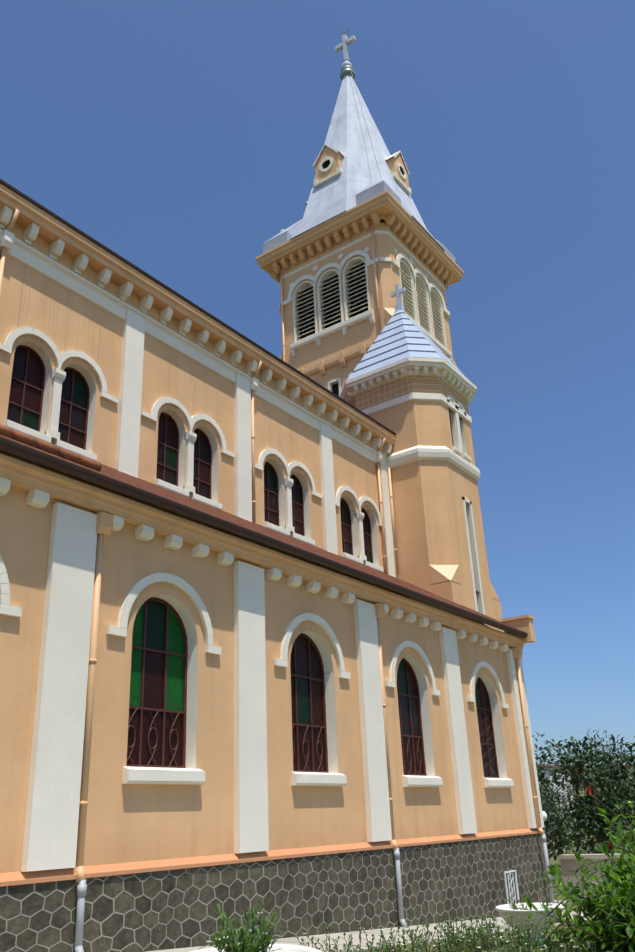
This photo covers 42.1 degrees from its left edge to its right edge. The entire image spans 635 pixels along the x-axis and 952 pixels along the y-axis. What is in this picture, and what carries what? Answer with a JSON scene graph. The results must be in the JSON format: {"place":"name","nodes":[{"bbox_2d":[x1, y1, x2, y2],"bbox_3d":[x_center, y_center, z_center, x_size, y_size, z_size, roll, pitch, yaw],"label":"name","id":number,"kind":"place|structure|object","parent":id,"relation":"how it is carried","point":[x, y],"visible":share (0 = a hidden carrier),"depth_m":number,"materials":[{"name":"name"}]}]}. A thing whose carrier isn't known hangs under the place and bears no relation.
{"place":"outdoors","nodes":[
{"label":"outdoors","id":0,"kind":"place"},
{"bbox_2d":[0,0,634,765],"label":"sky","id":1,"kind":"structure","parent":0,"point":[182,137],"materials":[{"name":"blue"}]},
{"bbox_2d":[255,190,463,396],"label":"church bell tower","id":2,"kind":"structure","parent":0,"point":[330,336],"depth_m":35.99,"materials":[{"name":"paint"}]},
{"bbox_2d":[263,29,455,308],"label":"church spire","id":3,"kind":"structure","parent":2,"relation":"on","point":[356,163],"depth_m":39.11,"materials":[{"name":"silver metal"}]},
{"bbox_2d":[146,900,594,951],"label":"path","id":4,"kind":"structure","parent":0,"point":[376,933],"depth_m":13.69,"materials":[{"name":"concrete"}]},
{"bbox_2d":[340,284,503,631],"bbox_3d":[3.709,2.877,28.984,4.510,23.000,4.510,-18,-27,32],"label":"turret","id":5,"kind":"object","parent":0,"point":[410,385],"visible":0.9,"depth_m":28.55,"materials":[{"name":"paint"}]},
{"bbox_2d":[358,835,628,951],"bbox_3d":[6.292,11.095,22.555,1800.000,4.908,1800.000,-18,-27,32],"label":"ground","id":6,"kind":"structure","parent":0,"point":[552,861],"depth_m":29.20,"materials":[{"name":"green plant"}]},
{"bbox_2d":[191,944,321,951],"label":"planter ring","id":7,"kind":"object","parent":6,"relation":"on","point":[289,948],"visible":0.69,"depth_m":7.99,"materials":[{"name":"concrete"}]},
{"bbox_2d":[195,903,289,951],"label":"planter shrub","id":8,"kind":"object","parent":7,"relation":"in","point":[250,943],"visible":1,"depth_m":7.61,"materials":[{"name":"green plant"}]},
{"bbox_2d":[0,179,553,951],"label":"church building","id":9,"kind":"structure","parent":6,"relation":"on","point":[238,677],"depth_m":16.13,"materials":[{"name":"paint"}]},
{"bbox_2d":[296,914,626,951],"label":"garden plants","id":10,"kind":"object","parent":6,"relation":"on","point":[454,941],"visible":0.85,"depth_m":10.44,"materials":[{"name":"green plant"}]},
{"bbox_2d":[495,895,564,943],"bbox_3d":[3.551,7.369,13.693,1.140,0.785,1.140,-18,-27,32],"label":"planter bowl","id":11,"kind":"object","parent":6,"relation":"on","point":[514,910],"visible":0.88,"depth_m":13.43,"materials":[{"name":"white painted concrete"}]},
{"bbox_2d":[542,811,555,896],"bbox_3d":[10.335,17.094,37.064,0.468,3.810,0.480,-18,-27,32],"label":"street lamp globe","id":12,"kind":"object","parent":6,"relation":"on","point":[544,816],"visible":0.23,"depth_m":37.46,"materials":[{"name":"grey"}]},
{"bbox_2d":[537,765,579,837],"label":"building","id":13,"kind":"structure","parent":6,"relation":"on","point":[547,775],"depth_m":135.68,"materials":[{"name":"white glass"}]},
{"bbox_2d":[538,781,595,854],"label":"tree","id":14,"kind":"object","parent":6,"relation":"on","point":[552,801],"visible":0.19,"depth_m":83.58,"materials":[{"name":"green plant"}]},
{"bbox_2d":[540,782,597,860],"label":"tree","id":15,"kind":"object","parent":6,"relation":"on","point":[550,846],"visible":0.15,"depth_m":65.85,"materials":[{"name":"green plant"}]},
{"bbox_2d":[539,776,604,853],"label":"tree","id":16,"kind":"object","parent":6,"relation":"on","point":[558,825],"visible":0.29,"depth_m":58.62,"materials":[{"name":"green plant"}]},
{"bbox_2d":[521,786,634,951],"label":"shrub","id":17,"kind":"object","parent":6,"relation":"on","point":[615,905],"visible":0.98,"depth_m":9.17,"materials":[{"name":"green plant"}]},
{"bbox_2d":[532,732,634,853],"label":"tree","id":18,"kind":"object","parent":6,"relation":"on","point":[587,748],"visible":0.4,"depth_m":51.55,"materials":[{"name":"green plant"}]},
{"bbox_2d":[536,743,634,861],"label":"tree","id":19,"kind":"object","parent":6,"relation":"on","point":[598,831],"visible":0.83,"depth_m":44.96,"materials":[{"name":"green plant"}]},
{"bbox_2d":[550,729,633,844],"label":"tree","id":20,"kind":"object","parent":6,"relation":"on","point":[590,778],"visible":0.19,"depth_m":66.53,"materials":[{"name":"green plant"}]},
{"bbox_2d":[559,853,632,905],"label":"wall","id":21,"kind":"structure","parent":6,"relation":"on","point":[566,860],"depth_m":26.11,"materials":[{"name":"concrete"}]},
{"bbox_2d":[569,734,634,829],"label":"tree","id":22,"kind":"object","parent":6,"relation":"on","point":[626,757],"visible":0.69,"depth_m":49.44,"materials":[{"name":"green plant"}]},
{"bbox_2d":[571,766,634,834],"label":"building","id":23,"kind":"structure","parent":6,"relation":"on","point":[606,789],"depth_m":141.82,"materials":[{"name":"grey glass"}]},
{"bbox_2d":[576,743,634,849],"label":"tree","id":24,"kind":"object","parent":6,"relation":"on","point":[619,788],"visible":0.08,"depth_m":74.91,"materials":[{"name":"green plant"}]},
{"bbox_2d":[615,758,634,847],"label":"tree","id":25,"kind":"object","parent":6,"relation":"on","point":[628,807],"visible":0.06,"depth_m":57.71,"materials":[{"name":"green plant"}]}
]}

